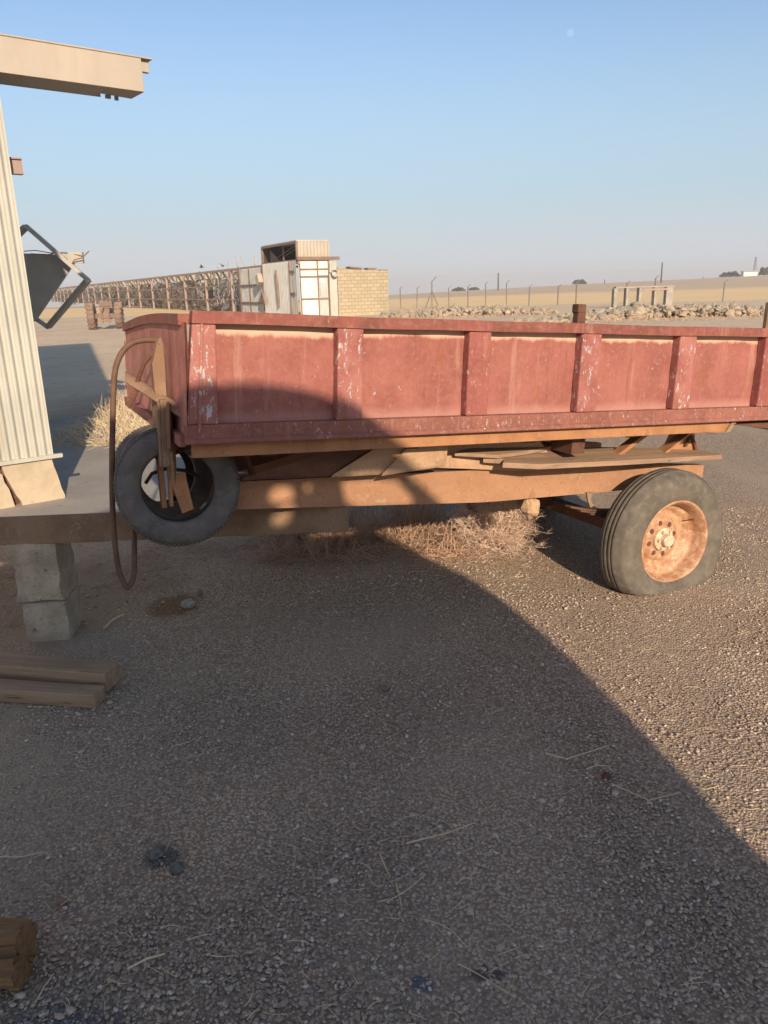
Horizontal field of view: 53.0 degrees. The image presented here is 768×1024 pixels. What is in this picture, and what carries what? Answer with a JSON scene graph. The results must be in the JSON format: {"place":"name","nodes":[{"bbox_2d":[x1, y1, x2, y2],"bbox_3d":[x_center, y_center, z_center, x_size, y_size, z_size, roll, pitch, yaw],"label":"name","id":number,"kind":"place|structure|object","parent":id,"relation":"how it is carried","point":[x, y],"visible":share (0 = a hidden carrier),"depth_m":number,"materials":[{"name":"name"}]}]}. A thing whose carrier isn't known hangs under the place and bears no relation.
{"place":"outdoors","nodes":[
{"label":"outdoors","id":0,"kind":"place"},
{"bbox_2d":[0,546,193,629],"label":"dry grass","id":1,"kind":"structure","parent":0,"point":[157,563],"depth_m":4.52,"materials":[{"name":"brown plant"}]},
{"bbox_2d":[318,266,388,315],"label":"brick building","id":2,"kind":"structure","parent":0,"point":[361,292],"depth_m":44.98,"materials":[{"name":"beige brick"}]},
{"bbox_2d":[0,275,767,1023],"bbox_3d":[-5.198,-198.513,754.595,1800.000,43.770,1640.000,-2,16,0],"label":"ground","id":3,"kind":"structure","parent":0,"point":[76,357],"depth_m":2.72,"materials":[{"name":"grey gravel"}]},
{"bbox_2d":[0,918,39,991],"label":"split log","id":4,"kind":"object","parent":3,"relation":"on","point":[19,949],"visible":1,"depth_m":1.85,"materials":[{"name":"brown wood"}]},
{"bbox_2d":[0,852,42,857],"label":"straw stalk","id":5,"kind":"object","parent":3,"relation":"on","point":[19,856],"visible":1,"depth_m":2.27,"materials":[{"name":"beige plant"}]},
{"bbox_2d":[34,973,53,1003],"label":"straw stalk","id":6,"kind":"object","parent":3,"relation":"on","point":[42,989],"visible":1,"depth_m":1.83,"materials":[{"name":"beige plant"}]},
{"bbox_2d":[22,584,82,642],"bbox_3d":[-1.628,0.497,3.799,0.202,0.201,0.248,-3,16,-7],"label":"concrete block","id":7,"kind":"object","parent":3,"relation":"on","point":[50,620],"depth_m":3.69,"materials":[{"name":"grey concrete"}]},
{"bbox_2d":[6,543,77,602],"bbox_3d":[-1.649,0.256,3.741,0.240,0.298,0.243,-2,16,-3],"label":"concrete block","id":8,"kind":"object","parent":7,"relation":"on","point":[45,571],"depth_m":3.65,"materials":[{"name":"grey concrete"}]},
{"bbox_2d":[0,679,105,707],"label":"wooden plank","id":9,"kind":"object","parent":3,"relation":"on","point":[52,693],"visible":1,"depth_m":3.13,"materials":[{"name":"brown wood"}]},
{"bbox_2d":[20,224,91,328],"bbox_3d":[-4.338,-2.352,9.832,1.898,2.447,0.464,6,18,23],"label":"tilted hopper","id":10,"kind":"object","parent":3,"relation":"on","point":[47,274],"visible":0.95,"depth_m":9.53,"materials":[{"name":"grey metal"}]},
{"bbox_2d":[0,653,119,691],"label":"wooden plank","id":11,"kind":"object","parent":3,"relation":"on","point":[106,674],"visible":0.84,"depth_m":3.26,"materials":[{"name":"brown wood"}]},
{"bbox_2d":[57,897,66,904],"bbox_3d":[-0.884,1.066,2.113,0.029,0.013,0.020,8,19,30],"label":"clod","id":12,"kind":"object","parent":3,"relation":"on","point":[60,900],"visible":1,"depth_m":2.11,"materials":[{"name":"brown soil"}]},
{"bbox_2d":[0,33,152,508],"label":"metal shed","id":13,"kind":"structure","parent":3,"relation":"on","point":[28,474],"depth_m":5.75,"materials":[{"name":"beige metal"}]},
{"bbox_2d":[50,384,149,449],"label":"dry grass","id":14,"kind":"structure","parent":3,"relation":"on","point":[128,416],"depth_m":9.02,"materials":[{"name":"plant"}]},
{"bbox_2d":[84,301,124,329],"bbox_3d":[-13.234,-9.416,36.845,1.654,1.348,2.644,-5,17,-12],"label":"old tractor","id":15,"kind":"object","parent":3,"relation":"on","point":[109,310],"visible":0.97,"depth_m":35.90,"materials":[{"name":"brown metal"}]},
{"bbox_2d":[103,613,124,629],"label":"straw stalk","id":16,"kind":"object","parent":3,"relation":"on","point":[113,619],"visible":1,"depth_m":3.90,"materials":[{"name":"beige plant"}]},
{"bbox_2d":[0,410,242,516],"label":"concrete slab","id":17,"kind":"structure","parent":3,"relation":"on","point":[82,473],"depth_m":6.92,"materials":[{"name":"grey concrete"}]},
{"bbox_2d":[127,953,164,969],"bbox_3d":[-0.589,1.108,1.904,0.092,0.006,0.012,-10,18,-27],"label":"straw stalk","id":18,"kind":"object","parent":3,"relation":"on","point":[139,962],"visible":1,"depth_m":1.90,"materials":[{"name":"beige plant"}]},
{"bbox_2d":[148,844,165,860],"bbox_3d":[-0.673,1.007,2.279,0.053,0.030,0.052,-10,18,-28],"label":"clod","id":19,"kind":"object","parent":3,"relation":"on","point":[157,852],"visible":1,"depth_m":2.27,"materials":[{"name":"grey stone"}]},
{"bbox_2d":[169,861,182,873],"bbox_3d":[-0.597,1.025,2.221,0.041,0.021,0.047,-11,19,-28],"label":"clod","id":20,"kind":"object","parent":3,"relation":"on","point":[176,867],"visible":1,"depth_m":2.21,"materials":[{"name":"grey stone"}]},
{"bbox_2d":[180,598,195,608],"bbox_3d":[-1.034,0.484,4.059,0.078,0.052,0.067,-10,18,-27],"label":"stone","id":21,"kind":"object","parent":3,"relation":"on","point":[188,603],"visible":1,"depth_m":4.04,"materials":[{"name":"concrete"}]},
{"bbox_2d":[50,256,339,315],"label":"derelict frame shed","id":22,"kind":"structure","parent":3,"relation":"on","point":[264,288],"depth_m":52.40,"materials":[{"name":"white metal"}]},
{"bbox_2d":[261,240,329,263],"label":"roof cabin","id":23,"kind":"object","parent":22,"relation":"on","point":[283,251],"visible":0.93,"depth_m":43.52,"materials":[{"name":"beige metal"}]},
{"bbox_2d":[196,590,202,595],"bbox_3d":[-1.008,0.441,4.216,0.034,0.030,0.034,7,18,27],"label":"stone","id":24,"kind":"object","parent":3,"relation":"on","point":[199,592],"visible":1,"depth_m":4.21,"materials":[{"name":"stone"}]},
{"bbox_2d":[139,503,506,575],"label":"dry grass","id":25,"kind":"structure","parent":3,"relation":"on","point":[324,542],"depth_m":4.90,"materials":[{"name":"brown plant"}]},
{"bbox_2d":[0,302,767,595],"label":"farm trailer","id":26,"kind":"object","parent":3,"relation":"on","point":[291,414],"visible":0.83,"depth_m":3.50,"materials":[{"name":"red paint"}]},
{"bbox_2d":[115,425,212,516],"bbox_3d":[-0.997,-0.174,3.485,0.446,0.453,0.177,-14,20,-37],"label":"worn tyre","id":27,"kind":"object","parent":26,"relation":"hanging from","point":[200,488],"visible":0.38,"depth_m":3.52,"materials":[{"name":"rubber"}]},
{"bbox_2d":[113,428,239,546],"bbox_3d":[-0.856,-0.113,3.201,0.502,0.511,0.206,-6,17,-15],"label":"worn tyre","id":28,"kind":"object","parent":26,"relation":"hanging from","point":[147,521],"visible":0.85,"depth_m":3.15,"materials":[{"name":"rubber"}]},
{"bbox_2d":[483,447,721,468],"bbox_3d":[1.187,-0.292,4.052,1.573,0.097,0.255,-5,15,-25],"label":"wooden plank","id":29,"kind":"object","parent":26,"relation":"on","point":[589,457],"visible":0.73,"depth_m":3.95,"materials":[{"name":"brown wood"}]},
{"bbox_2d":[455,441,551,457],"bbox_3d":[0.623,-0.312,3.814,0.677,0.056,0.160,-5,15,-25],"label":"wooden plank","id":30,"kind":"object","parent":29,"relation":"on","point":[494,452],"visible":0.6,"depth_m":3.74,"materials":[{"name":"brown wood"}]},
{"bbox_2d":[0,523,767,1023],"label":"straw litter","id":31,"kind":"object","parent":3,"relation":"on","point":[376,821],"visible":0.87,"depth_m":2.25,"materials":[{"name":"beige plant"}]},
{"bbox_2d":[379,685,388,691],"bbox_3d":[0.001,0.729,3.188,0.050,0.022,0.037,11,20,36],"label":"clod","id":32,"kind":"object","parent":3,"relation":"on","point":[385,688],"visible":1,"depth_m":3.17,"materials":[{"name":"soil"}]},
{"bbox_2d":[379,853,390,877],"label":"straw stalk","id":33,"kind":"object","parent":3,"relation":"on","point":[384,864],"visible":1,"depth_m":2.20,"materials":[{"name":"beige plant"}]},
{"bbox_2d":[386,874,425,902],"bbox_3d":[0.064,1.031,2.110,0.148,0.003,0.010,-15,21,-39],"label":"straw stalk","id":34,"kind":"object","parent":3,"relation":"on","point":[405,890],"visible":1,"depth_m":2.10,"materials":[{"name":"beige plant"}]},
{"bbox_2d":[425,277,438,307],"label":"fence post","id":35,"kind":"object","parent":3,"relation":"on","point":[431,294],"visible":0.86,"depth_m":57.79,"materials":[{"name":"grey metal"}]},
{"bbox_2d":[406,822,474,843],"bbox_3d":[0.174,0.967,2.317,0.230,0.005,0.013,-8,17,-20],"label":"straw stalk","id":36,"kind":"object","parent":3,"relation":"on","point":[438,834],"visible":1,"depth_m":2.31,"materials":[{"name":"beige plant"}]},
{"bbox_2d":[424,918,466,946],"bbox_3d":[0.160,1.070,1.969,0.137,0.003,0.018,13,21,40],"label":"straw stalk","id":37,"kind":"object","parent":3,"relation":"on","point":[445,927],"visible":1,"depth_m":1.98,"materials":[{"name":"beige plant"}]},
{"bbox_2d":[452,287,465,290],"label":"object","id":38,"kind":"object","parent":3,"relation":"on","point":[459,289],"visible":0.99,"depth_m":277.87,"materials":[{"name":"white"}]},
{"bbox_2d":[379,303,557,317],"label":"rubble heap","id":39,"kind":"object","parent":3,"relation":"on","point":[455,309],"visible":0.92,"depth_m":40.94,"materials":[{"name":"stone"}]},
{"bbox_2d":[467,284,470,305],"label":"fence post","id":40,"kind":"object","parent":3,"relation":"on","point":[468,296],"visible":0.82,"depth_m":56.64,"materials":[{"name":"grey metal"}]},
{"bbox_2d":[436,499,554,560],"bbox_3d":[0.699,0.013,4.783,0.788,0.450,0.734,-16,22,-41],"label":"dry bush","id":41,"kind":"object","parent":3,"relation":"on","point":[492,524],"visible":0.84,"depth_m":4.75,"materials":[{"name":"brown plant"}]},
{"bbox_2d":[506,315,571,322],"bbox_3d":[6.255,-7.449,30.452,2.754,0.666,2.829,-2,16,0],"label":"rubble heap","id":42,"kind":"object","parent":3,"relation":"on","point":[553,318],"visible":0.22,"depth_m":29.91,"materials":[{"name":"stone"}]},
{"bbox_2d":[389,309,763,322],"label":"dry grass","id":43,"kind":"structure","parent":3,"relation":"on","point":[660,318],"depth_m":32.47,"materials":[{"name":"beige plant"}]},
{"bbox_2d":[575,281,578,303],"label":"fence post","id":44,"kind":"object","parent":3,"relation":"on","point":[576,294],"visible":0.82,"depth_m":54.76,"materials":[{"name":"grey metal"}]},
{"bbox_2d":[546,745,608,759],"bbox_3d":[0.686,0.844,2.695,0.238,0.005,0.050,-4,17,-9],"label":"straw stalk","id":45,"kind":"object","parent":3,"relation":"on","point":[576,755],"visible":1,"depth_m":2.69,"materials":[{"name":"beige plant"}]},
{"bbox_2d":[572,279,586,283],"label":"tree","id":46,"kind":"object","parent":3,"relation":"on","point":[581,281],"visible":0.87,"depth_m":275.50,"materials":[{"name":"green plant"}]},
{"bbox_2d":[586,765,614,773],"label":"straw stalk","id":47,"kind":"object","parent":3,"relation":"on","point":[599,765],"visible":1,"depth_m":2.62,"materials":[{"name":"beige plant"}]},
{"bbox_2d":[601,772,610,779],"bbox_3d":[0.746,0.884,2.584,0.029,0.018,0.039,12,21,38],"label":"clod","id":48,"kind":"object","parent":3,"relation":"on","point":[606,775],"visible":1,"depth_m":2.58,"materials":[{"name":"brown soil"}]},
{"bbox_2d":[611,285,674,307],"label":"concrete ruin","id":49,"kind":"object","parent":3,"relation":"on","point":[668,294],"visible":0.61,"depth_m":46.20,"materials":[{"name":"beige concrete"}]},
{"bbox_2d":[611,783,680,800],"bbox_3d":[0.842,0.905,2.472,0.215,0.004,0.066,3,17,14],"label":"straw stalk","id":50,"kind":"object","parent":3,"relation":"on","point":[643,797],"visible":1,"depth_m":2.47,"materials":[{"name":"beige plant"}]},
{"bbox_2d":[557,301,764,319],"bbox_3d":[13.273,-9.100,34.968,10.386,0.948,4.500,-2,16,0],"label":"rubble heap","id":51,"kind":"object","parent":3,"relation":"on","point":[636,310],"visible":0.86,"depth_m":33.16,"materials":[{"name":"stone"}]},
{"bbox_2d":[660,262,662,282],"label":"utility pole","id":52,"kind":"object","parent":3,"relation":"on","point":[661,273],"visible":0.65,"depth_m":191.36,"materials":[{"name":"grey wood"}]},
{"bbox_2d":[722,280,727,301],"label":"fence post","id":53,"kind":"object","parent":3,"relation":"on","point":[723,291],"visible":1,"depth_m":53.57,"materials":[{"name":"grey metal"}]},
{"bbox_2d":[719,270,740,276],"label":"tree","id":54,"kind":"object","parent":3,"relation":"on","point":[734,273],"visible":1,"depth_m":272.10,"materials":[{"name":"green plant"}]},
{"bbox_2d":[741,270,757,275],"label":"house","id":55,"kind":"structure","parent":3,"relation":"on","point":[749,273],"depth_m":267.54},
{"bbox_2d":[758,267,767,275],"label":"tree","id":56,"kind":"object","parent":3,"relation":"on","point":[763,271],"visible":0.97,"depth_m":272.33,"materials":[{"name":"green plant"}]},
{"bbox_2d":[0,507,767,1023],"bbox_3d":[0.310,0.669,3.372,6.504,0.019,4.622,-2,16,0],"label":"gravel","id":57,"kind":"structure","parent":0,"point":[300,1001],"depth_m":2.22,"materials":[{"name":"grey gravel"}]},
{"bbox_2d":[458,964,515,997],"bbox_3d":[0.244,1.109,1.826,0.158,0.003,0.007,11,20,36],"label":"straw stalk","id":58,"kind":"object","parent":57,"relation":"on","point":[485,978],"visible":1,"depth_m":1.83,"materials":[{"name":"beige plant"}]},
{"bbox_2d":[0,0,767,306],"label":"sky","id":59,"kind":"structure","parent":0,"point":[459,143],"materials":[{"name":"blue"}]}
]}

